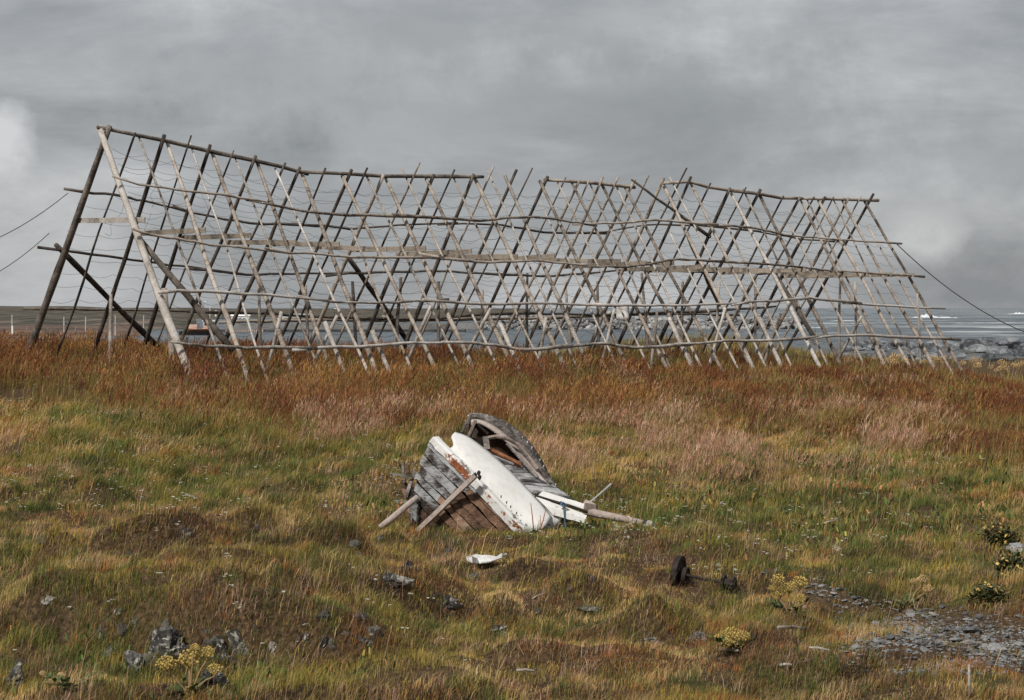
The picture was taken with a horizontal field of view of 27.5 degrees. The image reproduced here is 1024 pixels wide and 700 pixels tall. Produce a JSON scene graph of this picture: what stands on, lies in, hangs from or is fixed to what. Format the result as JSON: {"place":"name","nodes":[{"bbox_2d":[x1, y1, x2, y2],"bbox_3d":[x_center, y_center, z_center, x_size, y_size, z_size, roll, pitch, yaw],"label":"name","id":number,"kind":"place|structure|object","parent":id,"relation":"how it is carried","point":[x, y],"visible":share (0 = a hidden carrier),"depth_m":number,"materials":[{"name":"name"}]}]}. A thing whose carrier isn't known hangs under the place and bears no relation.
{"place":"outdoors","nodes":[
{"label":"outdoors","id":0,"kind":"place"},
{"bbox_2d":[0,324,141,335],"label":"field","id":1,"kind":"structure","parent":0,"point":[51,328],"depth_m":329.05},
{"bbox_2d":[0,316,195,328],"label":"meadow","id":2,"kind":"structure","parent":0,"point":[179,323],"depth_m":453.47,"materials":[{"name":"plant"}]},
{"bbox_2d":[0,312,499,318],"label":"shore","id":3,"kind":"structure","parent":0,"point":[141,314],"depth_m":953.51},
{"bbox_2d":[231,315,250,318],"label":"harbour building","id":4,"kind":"structure","parent":3,"relation":"on","point":[243,316],"depth_m":799.92,"materials":[{"name":"white paint"}]},
{"bbox_2d":[0,306,524,312],"bbox_3d":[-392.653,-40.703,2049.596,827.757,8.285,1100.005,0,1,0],"label":"hill","id":5,"kind":"structure","parent":0,"point":[11,308],"depth_m":1835.56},
{"bbox_2d":[0,338,1023,699],"bbox_3d":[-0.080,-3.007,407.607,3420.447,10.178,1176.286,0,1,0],"label":"ground","id":6,"kind":"structure","parent":0,"point":[656,630],"depth_m":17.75,"materials":[{"name":"plant"}]},
{"bbox_2d":[3,662,24,689],"bbox_3d":[-3.617,2.405,15.170,0.154,0.277,0.165,-1,1,-23],"label":"rock","id":7,"kind":"object","parent":6,"relation":"on","point":[16,669],"visible":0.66,"depth_m":15.15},
{"bbox_2d":[13,659,26,665],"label":"peat rock","id":8,"kind":"object","parent":6,"relation":"on","point":[18,660],"visible":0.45,"depth_m":15.78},
{"bbox_2d":[37,535,47,545],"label":"peat rock","id":9,"kind":"object","parent":6,"relation":"on","point":[40,540],"visible":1,"depth_m":19.83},
{"bbox_2d":[41,595,54,604],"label":"rock","id":10,"kind":"object","parent":6,"relation":"on","point":[50,598],"visible":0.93,"depth_m":16.77,"materials":[{"name":"stone"}]},
{"bbox_2d":[40,670,103,691],"bbox_3d":[-3.012,2.275,14.301,0.446,0.167,0.345,0,1,-11],"label":"umbel plant","id":11,"kind":"object","parent":6,"relation":"on","point":[60,679],"visible":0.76,"depth_m":14.32,"materials":[{"name":"green plant"}]},
{"bbox_2d":[0,315,163,336],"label":"wire fence","id":12,"kind":"object","parent":6,"relation":"on","point":[85,320],"visible":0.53,"depth_m":205.02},
{"bbox_2d":[96,626,107,640],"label":"bank rock","id":13,"kind":"object","parent":6,"relation":"on","point":[99,631],"visible":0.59,"depth_m":16.29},
{"bbox_2d":[99,646,115,658],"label":"bank rock","id":14,"kind":"object","parent":6,"relation":"on","point":[107,650],"visible":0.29,"depth_m":16.01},
{"bbox_2d":[117,622,127,637],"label":"bank rock","id":15,"kind":"object","parent":6,"relation":"on","point":[121,630],"visible":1,"depth_m":16.26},
{"bbox_2d":[130,616,137,630],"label":"bank rock","id":16,"kind":"object","parent":6,"relation":"on","point":[133,621],"visible":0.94,"depth_m":16.32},
{"bbox_2d":[124,650,145,672],"bbox_3d":[-2.833,2.349,15.695,0.164,0.198,0.160,0,1,0],"label":"rock","id":17,"kind":"object","parent":6,"relation":"on","point":[132,657],"visible":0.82,"depth_m":15.66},
{"bbox_2d":[142,652,159,663],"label":"bank rock","id":18,"kind":"object","parent":6,"relation":"on","point":[147,656],"visible":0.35,"depth_m":15.84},
{"bbox_2d":[159,618,168,630],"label":"bank rock","id":19,"kind":"object","parent":6,"relation":"on","point":[163,627],"visible":0.27,"depth_m":16.18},
{"bbox_2d":[148,625,184,660],"bbox_3d":[-2.642,2.341,15.970,0.306,0.468,0.252,0,1,0],"label":"rock","id":20,"kind":"object","parent":6,"relation":"on","point":[159,642],"visible":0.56,"depth_m":15.89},
{"bbox_2d":[181,527,192,536],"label":"rock","id":21,"kind":"object","parent":6,"relation":"on","point":[187,530],"visible":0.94,"depth_m":19.24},
{"bbox_2d":[155,643,222,694],"bbox_3d":[-2.234,2.228,14.492,0.472,0.400,0.386,0,1,0],"label":"umbel plant","id":22,"kind":"object","parent":6,"relation":"on","point":[188,664],"visible":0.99,"depth_m":14.49,"materials":[{"name":"yellow plant"}]},
{"bbox_2d":[203,635,218,646],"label":"bank rock","id":23,"kind":"object","parent":6,"relation":"on","point":[212,639],"visible":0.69,"depth_m":15.95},
{"bbox_2d":[199,668,228,685],"bbox_3d":[-2.108,2.342,14.808,0.210,0.167,0.236,0,1,0],"label":"rock","id":24,"kind":"object","parent":6,"relation":"on","point":[219,677],"visible":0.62,"depth_m":14.73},
{"bbox_2d":[215,635,230,663],"bbox_3d":[-2.189,2.318,15.884,0.150,0.302,0.227,0,1,0],"label":"rock","id":25,"kind":"object","parent":6,"relation":"on","point":[221,644],"visible":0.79,"depth_m":15.83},
{"bbox_2d":[225,627,249,654],"bbox_3d":[-2.085,2.293,16.025,0.226,0.355,0.250,0,1,0],"label":"rock","id":26,"kind":"object","parent":6,"relation":"on","point":[235,633],"visible":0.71,"depth_m":15.93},
{"bbox_2d":[268,641,275,652],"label":"rock","id":27,"kind":"object","parent":6,"relation":"on","point":[272,646],"visible":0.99,"depth_m":15.95,"materials":[{"name":"stone"}]},
{"bbox_2d":[296,632,309,642],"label":"rock","id":28,"kind":"object","parent":6,"relation":"on","point":[305,637],"visible":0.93,"depth_m":15.99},
{"bbox_2d":[319,635,327,648],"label":"rock","id":29,"kind":"object","parent":6,"relation":"on","point":[324,641],"visible":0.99,"depth_m":16.00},
{"bbox_2d":[318,609,332,621],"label":"bank rock","id":30,"kind":"object","parent":6,"relation":"on","point":[321,615],"visible":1,"depth_m":16.12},
{"bbox_2d":[328,637,335,648],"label":"bank rock","id":31,"kind":"object","parent":6,"relation":"on","point":[330,645],"visible":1,"depth_m":16.01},
{"bbox_2d":[348,539,360,549],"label":"peat rock","id":32,"kind":"object","parent":6,"relation":"on","point":[355,542],"visible":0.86,"depth_m":18.89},
{"bbox_2d":[352,611,362,619],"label":"bank rock","id":33,"kind":"object","parent":6,"relation":"on","point":[358,617],"visible":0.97,"depth_m":16.27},
{"bbox_2d":[359,612,366,622],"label":"rock","id":34,"kind":"object","parent":6,"relation":"on","point":[364,615],"visible":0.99,"depth_m":16.28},
{"bbox_2d":[357,635,373,646],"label":"rock","id":35,"kind":"object","parent":6,"relation":"on","point":[367,644],"visible":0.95,"depth_m":16.14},
{"bbox_2d":[367,625,381,638],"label":"bank rock","id":36,"kind":"object","parent":6,"relation":"on","point":[375,631],"visible":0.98,"depth_m":16.22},
{"bbox_2d":[378,495,418,529],"bbox_3d":[-1.339,1.926,24.801,0.526,0.399,0.098,-1,1,-27],"label":"loose pole","id":37,"kind":"object","parent":6,"relation":"on","point":[397,513],"visible":0.98,"depth_m":24.76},
{"bbox_2d":[382,572,414,587],"bbox_3d":[-1.017,1.980,18.031,0.248,0.127,0.295,-1,1,-37],"label":"rock","id":38,"kind":"object","parent":6,"relation":"on","point":[397,581],"visible":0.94,"depth_m":17.96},
{"bbox_2d":[403,560,415,569],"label":"rock","id":39,"kind":"object","parent":6,"relation":"on","point":[408,563],"visible":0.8,"depth_m":18.75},
{"bbox_2d":[430,592,441,597],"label":"peat rock","id":40,"kind":"object","parent":6,"relation":"on","point":[436,594],"visible":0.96,"depth_m":18.36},
{"bbox_2d":[444,548,453,556],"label":"peat rock","id":41,"kind":"object","parent":6,"relation":"on","point":[448,550],"visible":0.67,"depth_m":22.15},
{"bbox_2d":[441,595,464,609],"bbox_3d":[-0.554,2.244,18.384,0.224,0.175,0.226,-1,1,-39],"label":"rock","id":42,"kind":"object","parent":6,"relation":"on","point":[453,603],"visible":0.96,"depth_m":18.31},
{"bbox_2d":[468,573,478,581],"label":"peat rock","id":43,"kind":"object","parent":6,"relation":"on","point":[473,575],"visible":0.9,"depth_m":19.66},
{"bbox_2d":[466,553,506,563],"bbox_3d":[-0.360,2.087,21.206,0.335,0.317,2.830,0,1,6],"label":"white board","id":44,"kind":"object","parent":6,"relation":"on","point":[476,558],"visible":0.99,"depth_m":21.87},
{"bbox_2d":[0,364,984,670],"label":"white flowers","id":45,"kind":"object","parent":6,"relation":"on","point":[400,496],"visible":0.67,"depth_m":23.47,"materials":[{"name":"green plant"}]},
{"bbox_2d":[490,624,507,635],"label":"rock","id":46,"kind":"object","parent":6,"relation":"on","point":[502,629],"visible":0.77,"depth_m":17.58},
{"bbox_2d":[0,125,1023,380],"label":"fish drying rack","id":47,"kind":"object","parent":6,"relation":"on","point":[444,255],"visible":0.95,"depth_m":55.36,"materials":[{"name":"grey wood"}]},
{"bbox_2d":[616,306,628,319],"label":"plastic scrap","id":48,"kind":"object","parent":47,"relation":"attached to","point":[619,316],"visible":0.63,"depth_m":58.62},
{"bbox_2d":[0,326,1023,477],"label":"rust grass","id":49,"kind":"structure","parent":6,"relation":"on","point":[988,393],"depth_m":44.59,"materials":[{"name":"plant"}]},
{"bbox_2d":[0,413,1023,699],"bbox_3d":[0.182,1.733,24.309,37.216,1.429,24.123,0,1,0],"label":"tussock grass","id":50,"kind":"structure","parent":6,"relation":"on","point":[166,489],"depth_m":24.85,"materials":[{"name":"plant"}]},
{"bbox_2d":[0,499,1023,699],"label":"dead thatch","id":51,"kind":"object","parent":6,"relation":"on","point":[178,570],"visible":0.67,"depth_m":16.93,"materials":[{"name":"brown plant"}]},
{"bbox_2d":[0,398,1023,699],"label":"herbs","id":52,"kind":"object","parent":6,"relation":"on","point":[980,508],"visible":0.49,"depth_m":25.78,"materials":[{"name":"green plant"}]},
{"bbox_2d":[390,413,654,532],"bbox_3d":[0.101,1.892,25.334,3.159,2.204,1.853,0,1,0],"label":"wrecked boat","id":53,"kind":"object","parent":6,"relation":"on","point":[495,468],"visible":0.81,"depth_m":24.97,"materials":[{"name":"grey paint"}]},
{"bbox_2d":[516,668,533,671],"bbox_3d":[0.098,2.365,15.451,0.134,0.027,0.021,0,1,0],"label":"driftwood stick","id":54,"kind":"object","parent":6,"relation":"on","point":[523,669],"visible":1,"depth_m":15.44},
{"bbox_2d":[137,361,976,493],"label":"feather grass","id":55,"kind":"structure","parent":6,"relation":"on","point":[721,444],"depth_m":33.83,"materials":[{"name":"plant"}]},
{"bbox_2d":[576,605,601,613],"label":"rock","id":56,"kind":"object","parent":6,"relation":"on","point":[591,608],"visible":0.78,"depth_m":18.69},
{"bbox_2d":[584,573,595,582],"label":"peat rock","id":57,"kind":"object","parent":6,"relation":"on","point":[592,578],"visible":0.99,"depth_m":19.18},
{"bbox_2d":[632,637,662,647],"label":"rock","id":58,"kind":"object","parent":6,"relation":"on","point":[646,639],"visible":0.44,"depth_m":17.15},
{"bbox_2d":[689,630,708,641],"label":"rock","id":59,"kind":"object","parent":6,"relation":"on","point":[701,636],"visible":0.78,"depth_m":17.35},
{"bbox_2d":[670,555,736,591],"bbox_3d":[1.839,2.209,20.459,0.329,0.344,0.831,-1,1,-38],"label":"iron axle","id":60,"kind":"object","parent":6,"relation":"on","point":[679,569],"visible":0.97,"depth_m":20.56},
{"bbox_2d":[722,648,738,651],"bbox_3d":[1.675,2.301,16.001,0.028,0.050,0.222,-1,1,-25],"label":"driftwood stick","id":61,"kind":"object","parent":6,"relation":"on","point":[729,649],"visible":1,"depth_m":15.98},
{"bbox_2d":[707,626,758,652],"bbox_3d":[1.697,2.221,15.989,0.412,0.201,0.435,0,1,0],"label":"umbel plant","id":62,"kind":"object","parent":6,"relation":"on","point":[722,639],"visible":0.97,"depth_m":15.96,"materials":[{"name":"yellow plant"}]},
{"bbox_2d":[766,574,813,614],"bbox_3d":[2.323,2.051,17.543,0.442,0.367,0.317,1,1,38],"label":"umbel plant","id":63,"kind":"object","parent":6,"relation":"on","point":[783,605],"visible":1,"depth_m":17.56,"materials":[{"name":"yellow plant"}]},
{"bbox_2d":[777,625,808,629],"bbox_3d":[2.259,2.233,16.799,0.031,0.186,1.069,0,1,20],"label":"driftwood stick","id":64,"kind":"object","parent":6,"relation":"on","point":[794,627],"visible":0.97,"depth_m":16.72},
{"bbox_2d":[805,328,826,344],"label":"shrub","id":65,"kind":"object","parent":6,"relation":"on","point":[817,339],"visible":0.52,"depth_m":119.96,"materials":[{"name":"green plant"}]},
{"bbox_2d":[809,647,829,650],"bbox_3d":[2.318,2.255,15.774,0.157,0.033,0.023,0,1,20],"label":"driftwood stick","id":66,"kind":"object","parent":6,"relation":"on","point":[822,648],"visible":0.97,"depth_m":15.76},
{"bbox_2d":[836,347,852,351],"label":"shore boulder","id":67,"kind":"object","parent":6,"relation":"on","point":[849,349],"visible":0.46,"depth_m":149.40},
{"bbox_2d":[848,643,860,649],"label":"slate stone","id":68,"kind":"object","parent":6,"relation":"on","point":[856,645],"visible":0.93,"depth_m":16.03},
{"bbox_2d":[857,337,876,344],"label":"shore boulder","id":69,"kind":"object","parent":6,"relation":"on","point":[865,340],"visible":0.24,"depth_m":196.19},
{"bbox_2d":[869,350,893,358],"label":"shore boulder","id":70,"kind":"object","parent":6,"relation":"on","point":[887,352],"visible":0.23,"depth_m":116.86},
{"bbox_2d":[875,347,898,358],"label":"shore boulder","id":71,"kind":"object","parent":6,"relation":"on","point":[888,349],"visible":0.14,"depth_m":122.80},
{"bbox_2d":[885,634,894,639],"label":"slate stone","id":72,"kind":"object","parent":6,"relation":"on","point":[890,637],"visible":0.99,"depth_m":16.07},
{"bbox_2d":[873,353,908,368],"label":"umbel plant","id":73,"kind":"object","parent":6,"relation":"on","point":[891,357],"visible":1,"depth_m":58.25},
{"bbox_2d":[888,339,908,349],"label":"shore boulder","id":74,"kind":"object","parent":6,"relation":"on","point":[892,346],"visible":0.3,"depth_m":166.74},
{"bbox_2d":[901,345,910,349],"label":"shore boulder","id":75,"kind":"object","parent":6,"relation":"on","point":[903,347],"visible":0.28,"depth_m":157.70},
{"bbox_2d":[792,569,1023,675],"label":"gravel","id":76,"kind":"structure","parent":6,"relation":"on","point":[928,642],"depth_m":16.90,"materials":[{"name":"gravel"}]},
{"bbox_2d":[900,339,918,347],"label":"shore boulder","id":77,"kind":"object","parent":6,"relation":"on","point":[912,342],"visible":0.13,"depth_m":189.69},
{"bbox_2d":[887,574,932,608],"bbox_3d":[3.657,2.241,19.361,0.419,0.322,0.393,-1,1,-39],"label":"umbel plant","id":78,"kind":"object","parent":6,"relation":"on","point":[911,595],"visible":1,"depth_m":19.36,"materials":[{"name":"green plant"}]},
{"bbox_2d":[905,609,915,613],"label":"slate stone","id":79,"kind":"object","parent":6,"relation":"on","point":[909,611],"visible":0.7,"depth_m":19.15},
{"bbox_2d":[906,613,914,616],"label":"slate stone","id":80,"kind":"object","parent":6,"relation":"on","point":[910,614],"visible":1,"depth_m":18.43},
{"bbox_2d":[905,348,923,357],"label":"shore boulder","id":81,"kind":"object","parent":6,"relation":"on","point":[915,349],"visible":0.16,"depth_m":131.72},
{"bbox_2d":[907,351,924,358],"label":"shore boulder","id":82,"kind":"object","parent":6,"relation":"on","point":[916,353],"visible":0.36,"depth_m":123.17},
{"bbox_2d":[914,639,924,644],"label":"slate stone","id":83,"kind":"object","parent":6,"relation":"on","point":[917,641],"visible":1,"depth_m":15.98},
{"bbox_2d":[920,647,928,652],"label":"slate stone","id":84,"kind":"object","parent":6,"relation":"on","point":[924,649],"visible":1,"depth_m":15.92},
{"bbox_2d":[924,351,940,357],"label":"shore boulder","id":85,"kind":"object","parent":6,"relation":"on","point":[933,354],"visible":0.49,"depth_m":128.09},
{"bbox_2d":[923,343,947,352],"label":"shore boulder","id":86,"kind":"object","parent":6,"relation":"on","point":[928,345],"visible":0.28,"depth_m":135.58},
{"bbox_2d":[922,355,950,369],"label":"umbel plant","id":87,"kind":"object","parent":6,"relation":"on","point":[937,358],"visible":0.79,"depth_m":90.84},
{"bbox_2d":[931,340,954,344],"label":"shore boulder","id":88,"kind":"object","parent":6,"relation":"on","point":[939,341],"visible":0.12,"depth_m":162.75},
{"bbox_2d":[937,342,958,350],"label":"shore boulder","id":89,"kind":"object","parent":6,"relation":"on","point":[942,345],"visible":0.18,"depth_m":139.72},
{"bbox_2d":[944,352,966,358],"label":"shore boulder","id":90,"kind":"object","parent":6,"relation":"on","point":[958,355],"visible":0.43,"depth_m":126.97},
{"bbox_2d":[953,339,965,346],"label":"shore boulder","id":91,"kind":"object","parent":6,"relation":"on","point":[957,343],"visible":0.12,"depth_m":159.60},
{"bbox_2d":[960,640,972,644],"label":"slate stone","id":92,"kind":"object","parent":6,"relation":"on","point":[966,642],"visible":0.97,"depth_m":16.87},
{"bbox_2d":[968,664,970,699],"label":"white stake","id":93,"kind":"object","parent":6,"relation":"on","point":[969,686],"visible":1,"depth_m":14.54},
{"bbox_2d":[959,338,982,349],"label":"shore boulder","id":94,"kind":"object","parent":6,"relation":"on","point":[970,342],"visible":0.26,"depth_m":152.26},
{"bbox_2d":[959,357,983,372],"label":"umbel plant","id":95,"kind":"object","parent":6,"relation":"on","point":[976,365],"visible":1,"depth_m":64.82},
{"bbox_2d":[962,625,981,632],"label":"slate stone","id":96,"kind":"object","parent":6,"relation":"on","point":[973,629],"visible":1,"depth_m":17.40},
{"bbox_2d":[968,344,986,352],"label":"shore boulder","id":97,"kind":"object","parent":6,"relation":"on","point":[981,348],"visible":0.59,"depth_m":138.24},
{"bbox_2d":[973,614,982,618],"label":"slate stone","id":98,"kind":"object","parent":6,"relation":"on","point":[978,616],"visible":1,"depth_m":18.33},
{"bbox_2d":[977,337,995,345],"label":"shore boulder","id":99,"kind":"object","parent":6,"relation":"on","point":[987,341],"visible":0.27,"depth_m":206.16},
{"bbox_2d":[963,579,1011,605],"bbox_3d":[4.313,2.192,18.788,0.450,0.264,0.456,-1,2,-42],"label":"shrub","id":100,"kind":"object","parent":6,"relation":"on","point":[990,592],"visible":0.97,"depth_m":18.72,"materials":[{"name":"green plant"}]},
{"bbox_2d":[984,661,994,665],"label":"slate stone","id":101,"kind":"object","parent":6,"relation":"on","point":[988,662],"visible":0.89,"depth_m":15.74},
{"bbox_2d":[983,642,1007,652],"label":"slate stone","id":102,"kind":"object","parent":6,"relation":"on","point":[995,647],"visible":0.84,"depth_m":16.61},
{"bbox_2d":[986,346,1007,353],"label":"shore boulder","id":103,"kind":"object","parent":6,"relation":"on","point":[997,349],"visible":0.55,"depth_m":132.31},
{"bbox_2d":[978,353,1016,361],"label":"shore boulder","id":104,"kind":"object","parent":6,"relation":"on","point":[992,357],"visible":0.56,"depth_m":115.74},
{"bbox_2d":[975,520,1023,546],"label":"shrub","id":105,"kind":"object","parent":6,"relation":"on","point":[1001,534],"visible":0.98,"depth_m":22.54,"materials":[{"name":"green plant"}]},
{"bbox_2d":[988,359,1023,379],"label":"umbel plant","id":106,"kind":"object","parent":6,"relation":"on","point":[1005,369],"visible":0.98,"depth_m":62.40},
{"bbox_2d":[992,336,1020,348],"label":"shore boulder","id":107,"kind":"object","parent":6,"relation":"on","point":[1009,341],"visible":0.67,"depth_m":169.28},
{"bbox_2d":[991,545,1023,580],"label":"shrub","id":108,"kind":"object","parent":6,"relation":"on","point":[1006,561],"visible":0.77,"depth_m":20.15,"materials":[{"name":"green plant"}]},
{"bbox_2d":[1008,349,1016,353],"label":"shore boulder","id":109,"kind":"object","parent":6,"relation":"on","point":[1011,351],"visible":0.16,"depth_m":153.55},
{"bbox_2d":[1006,542,1022,552],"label":"rock","id":110,"kind":"object","parent":6,"relation":"on","point":[1019,545],"visible":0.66,"depth_m":22.31,"materials":[{"name":"grey stone"}]},
{"bbox_2d":[1013,348,1023,356],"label":"shore boulder","id":111,"kind":"object","parent":6,"relation":"on","point":[1019,352],"visible":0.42,"depth_m":126.03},
{"bbox_2d":[1013,641,1023,645],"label":"slate stone","id":112,"kind":"object","parent":6,"relation":"on","point":[1018,643],"visible":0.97,"depth_m":17.08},
{"bbox_2d":[0,0,1023,307],"label":"sky","id":113,"kind":"structure","parent":0,"point":[917,106],"materials":[{"name":"grey"}]},
{"bbox_2d":[18,308,1023,349],"bbox_3d":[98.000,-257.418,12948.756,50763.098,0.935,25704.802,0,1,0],"label":"sea","id":114,"kind":"structure","parent":0,"point":[969,323],"depth_m":384.64,"materials":[{"name":"liquid"}]},
{"bbox_2d":[179,320,218,334],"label":"fishing boat","id":115,"kind":"object","parent":114,"relation":"on","point":[204,331],"visible":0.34,"depth_m":318.29,"materials":[{"name":"white paint"}]},
{"bbox_2d":[220,323,478,331],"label":"quay","id":116,"kind":"structure","parent":114,"relation":"in","point":[240,327],"depth_m":360.59,"materials":[{"name":"concrete"}]},
{"bbox_2d":[466,310,799,329],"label":"boulder breakwater","id":117,"kind":"object","parent":114,"relation":"in","point":[619,324],"visible":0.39,"depth_m":399.06,"materials":[{"name":"stone"}]},
{"bbox_2d":[913,314,935,317],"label":"breaking wave","id":118,"kind":"object","parent":114,"relation":"on","point":[925,315],"visible":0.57,"depth_m":894.96,"materials":[{"name":"white liquid"}]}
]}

